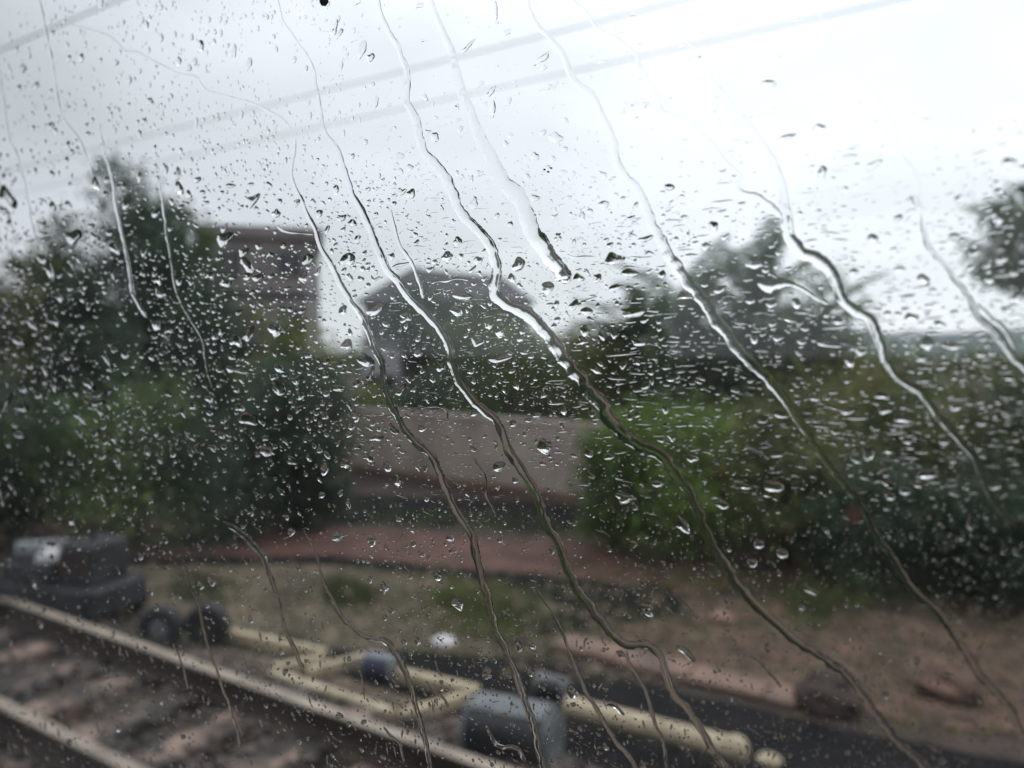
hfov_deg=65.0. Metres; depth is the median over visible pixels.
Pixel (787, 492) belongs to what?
shrub
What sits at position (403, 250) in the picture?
water rivulet
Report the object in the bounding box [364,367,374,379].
raindrop
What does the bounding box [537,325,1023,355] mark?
hills
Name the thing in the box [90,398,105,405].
raindrop
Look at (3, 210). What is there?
raindrop
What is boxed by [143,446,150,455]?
raindrop
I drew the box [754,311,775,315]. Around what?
raindrop
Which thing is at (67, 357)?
raindrop
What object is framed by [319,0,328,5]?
dirt speck
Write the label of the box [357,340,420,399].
outbuilding
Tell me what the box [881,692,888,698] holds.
raindrop
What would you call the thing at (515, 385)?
raindrop
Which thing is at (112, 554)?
ballast cart
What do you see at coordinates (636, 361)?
raindrop
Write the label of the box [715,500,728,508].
raindrop
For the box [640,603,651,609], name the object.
raindrop
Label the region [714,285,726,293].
raindrop
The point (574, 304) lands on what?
raindrop
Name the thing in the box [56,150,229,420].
evergreen tree
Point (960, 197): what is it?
raindrop
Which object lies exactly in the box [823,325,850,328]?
raindrop
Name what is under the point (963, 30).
sky
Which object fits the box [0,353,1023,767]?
ground
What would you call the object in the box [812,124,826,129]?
raindrop
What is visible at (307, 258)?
raindrop
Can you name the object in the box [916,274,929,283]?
raindrop
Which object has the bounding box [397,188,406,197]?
raindrop
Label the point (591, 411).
raindrop
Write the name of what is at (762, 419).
raindrop
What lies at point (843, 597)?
grass patch
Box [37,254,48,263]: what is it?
raindrop
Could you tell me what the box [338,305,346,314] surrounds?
raindrop
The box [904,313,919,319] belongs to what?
raindrop
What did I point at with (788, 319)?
raindrop
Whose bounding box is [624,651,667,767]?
water rivulet
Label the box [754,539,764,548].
raindrop
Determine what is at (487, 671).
raindrop
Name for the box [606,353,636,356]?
raindrop
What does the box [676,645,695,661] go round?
raindrop
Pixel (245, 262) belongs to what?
raindrop
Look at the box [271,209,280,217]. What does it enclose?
raindrop
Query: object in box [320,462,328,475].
raindrop
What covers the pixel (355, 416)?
raindrop
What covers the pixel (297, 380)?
raindrop
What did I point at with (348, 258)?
raindrop
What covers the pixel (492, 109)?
raindrop
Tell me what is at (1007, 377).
raindrop
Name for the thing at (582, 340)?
raindrop
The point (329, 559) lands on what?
wet ditch
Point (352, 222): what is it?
raindrop
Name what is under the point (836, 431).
raindrop
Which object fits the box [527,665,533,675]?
raindrop
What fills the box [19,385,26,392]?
raindrop
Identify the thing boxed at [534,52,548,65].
raindrop
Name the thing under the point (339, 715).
raindrop
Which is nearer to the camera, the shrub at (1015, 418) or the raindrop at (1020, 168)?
the raindrop at (1020, 168)
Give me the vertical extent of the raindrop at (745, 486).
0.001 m
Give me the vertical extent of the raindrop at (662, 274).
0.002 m
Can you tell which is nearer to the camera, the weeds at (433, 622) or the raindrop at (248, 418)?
the raindrop at (248, 418)
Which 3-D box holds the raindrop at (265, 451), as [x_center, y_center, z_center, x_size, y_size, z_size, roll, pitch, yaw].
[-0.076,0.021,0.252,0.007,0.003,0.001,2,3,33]
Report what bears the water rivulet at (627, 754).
attached to the carriage window
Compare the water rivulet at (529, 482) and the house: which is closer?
the water rivulet at (529, 482)
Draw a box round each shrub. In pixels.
[0,355,275,557]
[0,370,105,552]
[128,393,311,546]
[346,381,402,408]
[558,401,653,550]
[570,379,785,570]
[693,338,949,569]
[771,435,1001,608]
[789,342,931,498]
[827,368,966,516]
[877,342,1023,565]
[901,427,1023,616]
[920,363,1023,505]
[978,407,1023,547]
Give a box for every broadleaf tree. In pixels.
[0,235,66,446]
[9,207,110,443]
[36,266,161,468]
[133,194,239,426]
[137,253,273,445]
[212,297,346,487]
[218,335,382,531]
[345,263,487,389]
[378,350,518,416]
[420,292,543,413]
[438,318,586,421]
[542,319,612,434]
[557,315,679,440]
[589,277,839,434]
[750,264,903,488]
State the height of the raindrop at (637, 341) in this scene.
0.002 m
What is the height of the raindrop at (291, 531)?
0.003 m
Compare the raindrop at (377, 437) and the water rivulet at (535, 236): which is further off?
the raindrop at (377, 437)
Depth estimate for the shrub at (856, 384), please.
11.17 m
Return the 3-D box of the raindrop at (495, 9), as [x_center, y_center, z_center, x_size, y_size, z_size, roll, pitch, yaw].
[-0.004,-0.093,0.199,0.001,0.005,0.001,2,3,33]
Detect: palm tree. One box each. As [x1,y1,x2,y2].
[564,287,687,422]
[594,234,767,423]
[686,216,841,455]
[705,270,890,408]
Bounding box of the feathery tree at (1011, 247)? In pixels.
[955,179,1023,299]
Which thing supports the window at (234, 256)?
in the apartment building
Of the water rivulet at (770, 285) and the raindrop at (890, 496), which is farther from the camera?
the water rivulet at (770, 285)
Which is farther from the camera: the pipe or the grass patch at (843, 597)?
the grass patch at (843, 597)
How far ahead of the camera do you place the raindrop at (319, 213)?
0.24 m
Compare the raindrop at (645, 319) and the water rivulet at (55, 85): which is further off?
the water rivulet at (55, 85)
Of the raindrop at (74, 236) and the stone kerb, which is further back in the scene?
the stone kerb
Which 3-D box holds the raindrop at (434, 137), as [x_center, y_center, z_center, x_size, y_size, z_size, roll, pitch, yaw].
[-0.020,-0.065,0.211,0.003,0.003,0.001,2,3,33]
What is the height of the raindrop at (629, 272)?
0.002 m
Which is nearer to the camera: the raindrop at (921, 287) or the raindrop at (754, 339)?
the raindrop at (921, 287)
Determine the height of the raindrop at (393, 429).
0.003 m
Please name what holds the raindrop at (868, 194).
attached to the carriage window
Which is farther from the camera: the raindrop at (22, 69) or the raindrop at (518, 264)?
the raindrop at (22, 69)
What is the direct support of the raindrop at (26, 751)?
attached to the carriage window
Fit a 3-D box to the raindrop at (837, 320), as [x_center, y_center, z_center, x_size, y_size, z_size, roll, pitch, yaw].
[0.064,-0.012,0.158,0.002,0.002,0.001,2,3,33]
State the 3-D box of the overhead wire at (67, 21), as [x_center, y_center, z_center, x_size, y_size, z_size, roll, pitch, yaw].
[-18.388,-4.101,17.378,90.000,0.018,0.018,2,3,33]
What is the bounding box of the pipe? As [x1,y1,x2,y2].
[562,695,749,764]
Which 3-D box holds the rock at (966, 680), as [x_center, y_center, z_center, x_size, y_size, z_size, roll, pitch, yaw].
[3.255,2.241,5.985,0.447,0.288,0.468,2,3,33]
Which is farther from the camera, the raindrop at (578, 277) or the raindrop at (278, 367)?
the raindrop at (278, 367)
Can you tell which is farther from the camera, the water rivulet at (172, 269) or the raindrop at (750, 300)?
the water rivulet at (172, 269)
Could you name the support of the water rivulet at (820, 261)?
attached to the carriage window
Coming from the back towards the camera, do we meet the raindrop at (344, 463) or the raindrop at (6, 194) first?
the raindrop at (6, 194)
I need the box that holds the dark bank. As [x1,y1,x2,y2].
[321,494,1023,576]
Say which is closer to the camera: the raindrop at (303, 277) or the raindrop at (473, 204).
the raindrop at (473, 204)
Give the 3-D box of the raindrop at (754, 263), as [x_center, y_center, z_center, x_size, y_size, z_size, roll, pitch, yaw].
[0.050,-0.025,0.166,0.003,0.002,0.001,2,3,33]
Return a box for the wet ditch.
[128,555,692,637]
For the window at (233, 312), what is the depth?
35.58 m
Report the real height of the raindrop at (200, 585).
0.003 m
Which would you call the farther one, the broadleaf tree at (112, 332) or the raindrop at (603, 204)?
the broadleaf tree at (112, 332)
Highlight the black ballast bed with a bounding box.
[335,648,1023,767]
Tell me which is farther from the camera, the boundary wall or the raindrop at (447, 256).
the boundary wall
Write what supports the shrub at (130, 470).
on the red earth at (511, 556)
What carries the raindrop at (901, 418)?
attached to the carriage window
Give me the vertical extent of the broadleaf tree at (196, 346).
4.535 m
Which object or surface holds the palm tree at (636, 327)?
on the ground
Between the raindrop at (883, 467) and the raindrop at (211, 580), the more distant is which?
the raindrop at (211, 580)
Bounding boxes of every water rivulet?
[0,70,39,249]
[38,0,92,177]
[70,23,291,129]
[98,123,146,317]
[159,183,212,387]
[173,644,188,689]
[184,565,240,749]
[222,521,304,670]
[277,0,728,767]
[277,225,313,234]
[289,137,545,767]
[303,528,432,767]
[358,667,364,699]
[375,0,930,767]
[383,727,404,763]
[390,209,423,297]
[392,262,408,267]
[417,406,448,417]
[426,681,448,707]
[428,0,571,283]
[431,277,467,283]
[435,660,441,676]
[473,458,494,512]
[486,725,526,761]
[525,0,1023,740]
[537,589,637,767]
[566,254,596,258]
[571,0,781,216]
[623,254,651,257]
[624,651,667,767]
[676,597,692,610]
[680,19,1018,527]
[749,654,781,687]
[757,278,827,303]
[814,0,1023,370]
[977,303,1016,351]
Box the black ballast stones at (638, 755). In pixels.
[277,637,834,767]
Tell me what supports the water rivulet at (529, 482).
attached to the carriage window
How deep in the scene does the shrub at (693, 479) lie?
9.59 m
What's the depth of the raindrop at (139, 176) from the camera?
0.28 m
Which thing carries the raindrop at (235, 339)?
attached to the carriage window
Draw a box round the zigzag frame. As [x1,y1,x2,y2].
[224,628,480,725]
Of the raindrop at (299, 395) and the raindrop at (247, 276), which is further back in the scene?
the raindrop at (247, 276)
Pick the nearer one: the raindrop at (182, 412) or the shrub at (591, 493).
the raindrop at (182, 412)
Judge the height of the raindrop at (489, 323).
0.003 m
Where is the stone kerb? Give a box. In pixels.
[551,633,797,709]
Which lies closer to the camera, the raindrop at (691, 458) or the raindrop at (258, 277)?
the raindrop at (691, 458)
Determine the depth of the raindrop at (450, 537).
0.21 m
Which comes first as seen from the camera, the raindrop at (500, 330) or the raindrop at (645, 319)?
the raindrop at (645, 319)
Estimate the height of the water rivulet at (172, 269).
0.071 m
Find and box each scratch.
[745,446,765,456]
[879,458,914,463]
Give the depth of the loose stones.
7.47 m
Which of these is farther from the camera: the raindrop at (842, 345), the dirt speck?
the dirt speck
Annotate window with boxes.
[215,248,242,277]
[218,306,242,334]
[276,250,302,278]
[277,307,302,331]
[364,373,396,399]
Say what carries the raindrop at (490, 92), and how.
attached to the carriage window
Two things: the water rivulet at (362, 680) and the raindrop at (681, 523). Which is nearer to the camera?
the raindrop at (681, 523)
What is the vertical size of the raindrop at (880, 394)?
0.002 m
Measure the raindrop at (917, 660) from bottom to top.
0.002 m
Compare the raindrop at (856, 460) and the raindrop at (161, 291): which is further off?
the raindrop at (161, 291)
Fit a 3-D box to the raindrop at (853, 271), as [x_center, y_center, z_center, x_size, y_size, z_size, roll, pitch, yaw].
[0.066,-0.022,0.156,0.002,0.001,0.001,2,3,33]
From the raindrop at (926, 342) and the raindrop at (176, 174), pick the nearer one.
the raindrop at (926, 342)
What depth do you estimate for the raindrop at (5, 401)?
0.34 m
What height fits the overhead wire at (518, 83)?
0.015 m
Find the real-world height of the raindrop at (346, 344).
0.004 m
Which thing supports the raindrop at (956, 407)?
attached to the carriage window
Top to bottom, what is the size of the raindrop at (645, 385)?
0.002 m
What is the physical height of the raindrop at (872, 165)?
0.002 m
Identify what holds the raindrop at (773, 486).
attached to the carriage window
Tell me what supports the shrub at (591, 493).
on the red earth at (511, 556)
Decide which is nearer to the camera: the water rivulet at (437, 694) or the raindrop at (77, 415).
the water rivulet at (437, 694)
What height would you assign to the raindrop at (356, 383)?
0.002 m
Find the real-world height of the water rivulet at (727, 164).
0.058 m
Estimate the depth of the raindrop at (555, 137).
0.19 m
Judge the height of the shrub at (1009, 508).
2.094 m
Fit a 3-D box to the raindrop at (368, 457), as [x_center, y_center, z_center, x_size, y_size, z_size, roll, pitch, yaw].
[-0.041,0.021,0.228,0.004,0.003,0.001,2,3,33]
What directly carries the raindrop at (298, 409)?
attached to the carriage window
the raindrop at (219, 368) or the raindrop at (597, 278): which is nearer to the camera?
the raindrop at (597, 278)
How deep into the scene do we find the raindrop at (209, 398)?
0.27 m
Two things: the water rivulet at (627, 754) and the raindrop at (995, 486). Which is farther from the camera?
the water rivulet at (627, 754)
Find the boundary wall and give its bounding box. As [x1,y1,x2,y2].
[328,407,604,503]
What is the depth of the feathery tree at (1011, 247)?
7.92 m
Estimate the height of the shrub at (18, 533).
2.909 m
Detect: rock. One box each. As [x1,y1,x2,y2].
[708,609,736,624]
[757,751,781,767]
[793,669,863,719]
[915,661,983,704]
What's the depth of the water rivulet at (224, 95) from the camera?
0.27 m
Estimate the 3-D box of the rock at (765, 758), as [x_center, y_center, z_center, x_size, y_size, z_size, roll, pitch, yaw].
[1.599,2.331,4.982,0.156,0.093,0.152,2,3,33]
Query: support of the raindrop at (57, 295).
attached to the carriage window
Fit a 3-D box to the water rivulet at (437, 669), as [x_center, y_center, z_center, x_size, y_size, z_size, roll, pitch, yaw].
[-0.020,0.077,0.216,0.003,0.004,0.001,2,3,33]
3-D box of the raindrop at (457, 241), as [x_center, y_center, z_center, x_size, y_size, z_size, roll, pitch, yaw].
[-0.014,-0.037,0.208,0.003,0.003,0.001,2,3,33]
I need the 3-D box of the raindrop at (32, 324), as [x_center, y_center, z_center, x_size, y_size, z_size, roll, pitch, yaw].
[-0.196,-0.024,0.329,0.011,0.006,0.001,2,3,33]
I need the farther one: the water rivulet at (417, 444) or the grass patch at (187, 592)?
the grass patch at (187, 592)
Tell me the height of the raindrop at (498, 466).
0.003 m
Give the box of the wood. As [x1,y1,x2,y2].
[134,322,1023,388]
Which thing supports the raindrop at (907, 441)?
attached to the carriage window
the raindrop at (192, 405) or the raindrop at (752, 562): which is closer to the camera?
the raindrop at (752, 562)
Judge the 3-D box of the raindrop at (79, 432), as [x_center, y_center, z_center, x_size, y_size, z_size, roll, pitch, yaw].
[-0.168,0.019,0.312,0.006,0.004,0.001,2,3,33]
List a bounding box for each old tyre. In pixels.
[138,604,184,649]
[185,601,230,646]
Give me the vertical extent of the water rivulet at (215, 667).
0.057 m
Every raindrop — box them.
[0,185,17,208]
[0,206,9,214]
[0,392,12,411]
[0,491,3,505]
[12,335,27,346]
[12,429,26,438]
[13,401,29,411]
[18,64,26,73]
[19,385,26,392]
[24,745,31,760]
[26,317,39,331]
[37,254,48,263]
[42,264,55,280]
[44,329,55,338]
[48,201,55,210]
[48,316,60,326]
[51,292,63,303]
[63,353,71,360]
[66,229,82,243]
[72,411,86,424]
[74,428,82,438]
[79,53,83,62]
[83,377,95,389]
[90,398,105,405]
[91,177,99,190]
[92,428,100,436]
[94,275,107,284]
[94,390,104,396]
[97,450,109,459]
[101,352,109,365]
[108,243,121,255]
[112,455,120,466]
[120,483,130,492]
[121,349,128,358]
[122,200,129,209]
[137,172,141,182]
[137,432,148,440]
[141,245,147,256]
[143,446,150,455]
[152,208,160,217]
[152,319,160,330]
[155,284,167,297]
[161,163,167,173]
[164,325,174,333]
[164,389,171,396]
[173,166,180,180]
[174,181,183,194]
[176,277,183,285]
[179,407,186,417]
[189,400,195,408]
[190,443,200,452]
[193,177,200,182]
[197,40,203,51]
[197,581,203,589]
[204,270,213,279]
[205,395,212,402]
[207,576,215,585]
[208,445,216,451]
[209,346,217,353]
[215,364,224,372]
[217,232,233,246]
[219,278,231,286]
[222,615,230,624]
[226,365,234,372]
[229,334,241,346]
[231,43,236,56]
[233,369,252,373]
[235,403,245,410]
[238,412,258,425]
[239,248,249,256]
[240,257,253,273]
[243,272,251,280]
[243,325,254,341]
[244,193,259,208]
[246,57,251,70]
[252,273,263,281]
[260,446,274,456]
[267,322,284,336]
[269,373,280,379]
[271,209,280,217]
[271,379,285,395]
[274,363,285,372]
[287,456,297,463]
[288,527,295,536]
[292,375,302,384]
[293,199,299,207]
[294,405,302,412]
[295,390,306,399]
[299,269,307,283]
[302,253,313,264]
[315,210,322,217]
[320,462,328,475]
[329,19,337,35]
[331,530,343,540]
[333,185,338,194]
[333,384,344,391]
[336,29,342,38]
[336,214,346,220]
[336,712,342,718]
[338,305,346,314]
[340,253,354,264]
[340,458,349,467]
[341,339,351,350]
[347,219,356,225]
[352,410,359,422]
[353,379,359,387]
[356,352,374,366]
[357,40,366,59]
[363,452,373,461]
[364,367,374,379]
[366,303,385,315]
[367,53,374,62]
[367,538,375,546]
[369,433,383,440]
[372,95,378,108]
[379,581,388,593]
[383,461,390,471]
[388,423,398,433]
[394,473,400,485]
[395,152,404,157]
[396,382,405,395]
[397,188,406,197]
[400,312,411,322]
[405,188,414,198]
[414,349,421,356]
[430,132,438,141]
[434,571,441,580]
[436,361,445,371]
[441,251,452,261]
[446,534,453,541]
[449,305,462,315]
[451,598,462,610]
[452,292,472,299]
[453,236,461,246]
[461,38,475,52]
[469,197,477,208]
[471,337,484,346]
[473,256,482,264]
[482,666,492,679]
[485,318,493,328]
[486,86,495,97]
[488,354,511,362]
[489,100,495,116]
[493,461,504,471]
[494,0,497,19]
[495,320,505,337]
[508,273,515,282]
[512,256,524,271]
[513,381,518,389]
[515,639,522,651]
[517,335,523,341]
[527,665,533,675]
[529,642,535,648]
[530,195,539,201]
[531,152,538,159]
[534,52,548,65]
[537,438,551,454]
[542,281,553,294]
[547,79,558,91]
[548,132,563,142]
[554,233,561,240]
[561,404,566,414]
[566,683,578,698]
[569,299,581,310]
[573,273,584,280]
[578,336,588,344]
[579,211,584,220]
[580,307,592,313]
[580,325,589,335]
[584,448,593,456]
[585,472,594,478]
[587,407,595,416]
[590,366,601,373]
[593,273,601,282]
[598,171,606,178]
[598,201,608,208]
[603,452,614,459]
[605,252,624,263]
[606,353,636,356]
[606,701,624,715]
[609,284,623,289]
[610,330,617,338]
[615,492,635,503]
[619,361,626,368]
[620,307,644,317]
[621,269,638,276]
[632,337,646,345]
[632,358,639,364]
[638,235,652,241]
[639,760,645,767]
[640,102,648,108]
[640,316,649,322]
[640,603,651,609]
[641,382,650,388]
[644,609,652,616]
[652,480,663,486]
[654,312,675,315]
[658,270,665,278]
[662,405,668,413]
[664,184,674,190]
[667,434,675,441]
[675,515,689,533]
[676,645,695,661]
[677,291,693,298]
[687,454,698,461]
[701,242,710,250]
[709,221,717,230]
[711,200,733,203]
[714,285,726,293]
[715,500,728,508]
[740,483,751,488]
[745,257,761,268]
[745,298,754,303]
[747,558,757,566]
[750,335,757,343]
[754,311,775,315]
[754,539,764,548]
[757,416,767,422]
[760,80,776,86]
[764,480,783,491]
[764,642,771,652]
[766,301,776,307]
[770,449,783,456]
[773,335,783,341]
[773,410,788,417]
[777,134,796,139]
[778,316,795,322]
[792,298,800,308]
[802,585,819,595]
[810,395,819,400]
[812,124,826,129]
[817,166,826,178]
[817,342,840,347]
[819,232,841,233]
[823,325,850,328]
[824,342,861,348]
[824,496,835,503]
[829,429,841,433]
[832,317,843,323]
[836,162,860,168]
[839,408,854,414]
[841,154,858,160]
[845,193,875,197]
[845,356,853,366]
[847,417,868,419]
[848,268,858,274]
[851,457,861,462]
[854,349,867,355]
[863,444,873,461]
[864,725,871,732]
[866,159,881,169]
[867,234,877,242]
[873,475,892,485]
[874,391,889,398]
[878,463,889,470]
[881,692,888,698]
[884,492,895,499]
[893,214,902,221]
[893,266,905,270]
[894,415,911,422]
[899,294,915,298]
[899,486,910,494]
[902,438,912,443]
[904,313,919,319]
[906,197,915,207]
[913,284,929,289]
[914,656,919,665]
[915,354,927,361]
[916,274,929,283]
[916,469,937,478]
[920,336,933,349]
[922,316,942,319]
[933,320,946,326]
[933,744,941,753]
[938,756,946,764]
[939,439,949,444]
[941,343,963,350]
[950,404,961,410]
[953,194,964,200]
[968,251,979,256]
[976,421,986,425]
[983,510,990,519]
[988,483,1001,489]
[993,188,1002,193]
[993,216,1002,223]
[995,255,1008,262]
[1000,158,1017,165]
[1000,306,1011,313]
[1002,375,1014,380]
[1009,270,1018,276]
[1017,165,1023,171]
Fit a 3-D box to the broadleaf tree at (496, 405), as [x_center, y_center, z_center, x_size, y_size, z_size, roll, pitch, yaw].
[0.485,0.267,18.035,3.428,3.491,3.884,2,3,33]
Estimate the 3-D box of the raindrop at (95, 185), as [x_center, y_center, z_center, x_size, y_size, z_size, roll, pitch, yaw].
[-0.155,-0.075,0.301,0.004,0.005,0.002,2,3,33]
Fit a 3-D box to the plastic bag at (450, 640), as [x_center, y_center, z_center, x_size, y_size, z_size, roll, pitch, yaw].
[-0.591,2.231,6.992,0.226,0.081,0.227,0,2,12]
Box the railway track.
[0,597,530,767]
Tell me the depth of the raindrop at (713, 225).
0.17 m
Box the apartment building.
[192,223,323,368]
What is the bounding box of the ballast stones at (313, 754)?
[0,611,615,767]
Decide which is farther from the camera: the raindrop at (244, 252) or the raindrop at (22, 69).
the raindrop at (22, 69)
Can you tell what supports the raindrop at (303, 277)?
attached to the carriage window
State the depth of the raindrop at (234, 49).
0.25 m
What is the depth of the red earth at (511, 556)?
10.18 m
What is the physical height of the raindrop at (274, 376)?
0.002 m
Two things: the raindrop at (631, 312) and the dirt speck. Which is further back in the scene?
the dirt speck
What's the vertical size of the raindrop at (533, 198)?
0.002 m
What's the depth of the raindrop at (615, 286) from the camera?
0.18 m
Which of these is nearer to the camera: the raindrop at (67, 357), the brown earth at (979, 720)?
the raindrop at (67, 357)
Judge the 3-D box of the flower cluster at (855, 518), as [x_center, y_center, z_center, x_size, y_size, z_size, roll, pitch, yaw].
[3.453,1.305,7.982,0.286,0.217,0.264,1,2,17]
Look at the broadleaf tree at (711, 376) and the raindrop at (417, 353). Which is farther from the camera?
the broadleaf tree at (711, 376)
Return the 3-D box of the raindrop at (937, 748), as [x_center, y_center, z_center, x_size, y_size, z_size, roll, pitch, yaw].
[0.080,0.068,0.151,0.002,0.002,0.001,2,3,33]
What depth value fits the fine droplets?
0.21 m
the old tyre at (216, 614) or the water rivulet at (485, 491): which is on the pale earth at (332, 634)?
the old tyre at (216, 614)
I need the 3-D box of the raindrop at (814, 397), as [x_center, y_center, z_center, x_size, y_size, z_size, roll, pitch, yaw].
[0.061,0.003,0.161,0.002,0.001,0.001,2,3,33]
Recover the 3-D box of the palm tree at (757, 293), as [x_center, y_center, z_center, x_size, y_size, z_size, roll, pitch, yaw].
[4.102,-0.367,14.241,2.885,4.707,3.054,0,2,-11]
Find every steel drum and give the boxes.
[360,650,398,682]
[459,691,565,766]
[533,672,571,702]
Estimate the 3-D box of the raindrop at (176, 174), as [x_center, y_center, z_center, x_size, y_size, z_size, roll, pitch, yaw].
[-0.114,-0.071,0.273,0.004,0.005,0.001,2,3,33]
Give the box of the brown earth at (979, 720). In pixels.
[593,597,1023,731]
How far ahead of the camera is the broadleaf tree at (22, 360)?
14.80 m
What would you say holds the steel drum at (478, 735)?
on the black ballast bed
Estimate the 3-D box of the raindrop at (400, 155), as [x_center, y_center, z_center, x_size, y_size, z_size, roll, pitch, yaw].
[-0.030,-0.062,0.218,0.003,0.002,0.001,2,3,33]
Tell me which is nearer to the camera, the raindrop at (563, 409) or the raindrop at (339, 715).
the raindrop at (563, 409)
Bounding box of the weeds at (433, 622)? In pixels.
[1,532,779,681]
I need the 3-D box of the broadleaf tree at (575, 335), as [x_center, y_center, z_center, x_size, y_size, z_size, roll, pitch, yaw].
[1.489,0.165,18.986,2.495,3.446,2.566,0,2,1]
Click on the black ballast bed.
(620, 693)
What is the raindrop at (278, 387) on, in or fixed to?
attached to the carriage window
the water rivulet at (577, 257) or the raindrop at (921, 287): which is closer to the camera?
the raindrop at (921, 287)
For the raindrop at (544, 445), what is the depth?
0.20 m
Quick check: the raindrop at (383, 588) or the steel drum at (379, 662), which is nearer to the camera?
the raindrop at (383, 588)
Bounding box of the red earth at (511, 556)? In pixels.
[0,519,859,593]
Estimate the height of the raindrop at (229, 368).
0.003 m
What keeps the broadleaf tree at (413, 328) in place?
on the ground
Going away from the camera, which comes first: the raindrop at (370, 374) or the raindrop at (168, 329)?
the raindrop at (370, 374)
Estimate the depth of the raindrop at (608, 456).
0.19 m
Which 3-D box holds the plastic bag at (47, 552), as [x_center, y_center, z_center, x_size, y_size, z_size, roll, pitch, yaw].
[-4.301,1.594,7.499,0.258,0.142,0.246,0,2,-6]
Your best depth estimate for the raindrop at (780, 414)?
0.16 m
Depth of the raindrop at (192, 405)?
0.27 m
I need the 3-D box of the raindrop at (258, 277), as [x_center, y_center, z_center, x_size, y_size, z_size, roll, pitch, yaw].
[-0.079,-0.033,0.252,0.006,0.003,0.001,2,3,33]
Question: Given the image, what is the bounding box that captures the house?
[355,268,536,416]
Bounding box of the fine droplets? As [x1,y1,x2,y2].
[0,0,1023,767]
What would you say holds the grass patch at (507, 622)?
on the pale earth at (332, 634)
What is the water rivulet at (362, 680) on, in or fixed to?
attached to the carriage window
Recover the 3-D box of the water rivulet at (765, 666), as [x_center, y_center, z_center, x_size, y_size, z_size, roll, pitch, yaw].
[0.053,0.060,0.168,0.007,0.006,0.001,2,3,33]
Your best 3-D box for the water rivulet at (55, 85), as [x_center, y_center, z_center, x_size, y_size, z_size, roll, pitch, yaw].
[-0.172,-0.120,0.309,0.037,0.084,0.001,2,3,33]
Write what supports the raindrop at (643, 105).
attached to the carriage window
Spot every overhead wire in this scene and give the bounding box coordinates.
[0,0,119,50]
[0,0,684,172]
[13,0,898,193]
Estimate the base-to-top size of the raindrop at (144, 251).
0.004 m
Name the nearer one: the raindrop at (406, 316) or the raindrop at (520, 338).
the raindrop at (520, 338)
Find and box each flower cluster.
[714,465,729,479]
[775,516,798,536]
[845,504,873,524]
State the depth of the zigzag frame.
6.07 m
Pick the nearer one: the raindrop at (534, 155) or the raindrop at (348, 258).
the raindrop at (534, 155)
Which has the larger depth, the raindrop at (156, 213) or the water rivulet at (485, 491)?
the raindrop at (156, 213)
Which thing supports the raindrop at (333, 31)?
attached to the carriage window
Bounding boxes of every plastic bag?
[34,547,60,564]
[430,634,455,648]
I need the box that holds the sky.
[0,0,1023,352]
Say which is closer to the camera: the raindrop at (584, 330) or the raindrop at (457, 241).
the raindrop at (584, 330)
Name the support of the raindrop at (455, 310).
attached to the carriage window
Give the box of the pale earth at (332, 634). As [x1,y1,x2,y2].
[0,565,613,767]
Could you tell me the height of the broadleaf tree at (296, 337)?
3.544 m
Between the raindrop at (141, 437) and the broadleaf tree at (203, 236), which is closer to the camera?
the raindrop at (141, 437)
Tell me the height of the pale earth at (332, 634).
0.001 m
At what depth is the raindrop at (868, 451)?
0.15 m
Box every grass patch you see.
[138,558,303,616]
[257,557,442,621]
[361,558,603,653]
[518,546,943,617]
[734,562,881,639]
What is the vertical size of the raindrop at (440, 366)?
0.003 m
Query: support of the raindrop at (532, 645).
attached to the carriage window
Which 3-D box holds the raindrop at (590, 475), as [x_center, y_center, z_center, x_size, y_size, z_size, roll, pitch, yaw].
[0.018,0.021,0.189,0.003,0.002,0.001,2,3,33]
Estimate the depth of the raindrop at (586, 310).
0.19 m
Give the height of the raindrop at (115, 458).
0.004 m
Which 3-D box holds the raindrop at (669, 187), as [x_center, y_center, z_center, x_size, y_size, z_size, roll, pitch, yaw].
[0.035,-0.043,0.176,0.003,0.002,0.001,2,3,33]
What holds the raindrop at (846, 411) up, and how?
attached to the carriage window
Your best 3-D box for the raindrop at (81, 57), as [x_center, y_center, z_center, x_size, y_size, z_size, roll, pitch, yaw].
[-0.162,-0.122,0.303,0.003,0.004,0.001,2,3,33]
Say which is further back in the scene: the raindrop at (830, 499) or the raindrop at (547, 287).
the raindrop at (547, 287)
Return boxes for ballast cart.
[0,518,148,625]
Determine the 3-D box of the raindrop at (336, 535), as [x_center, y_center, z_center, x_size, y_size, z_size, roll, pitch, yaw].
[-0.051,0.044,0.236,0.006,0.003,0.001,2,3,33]
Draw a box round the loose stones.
[128,559,1023,686]
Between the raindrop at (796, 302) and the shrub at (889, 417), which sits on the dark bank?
the shrub at (889, 417)
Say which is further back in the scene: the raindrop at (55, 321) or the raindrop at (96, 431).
the raindrop at (55, 321)
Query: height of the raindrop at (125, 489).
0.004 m
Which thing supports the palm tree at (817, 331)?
on the ground
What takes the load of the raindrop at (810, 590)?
attached to the carriage window

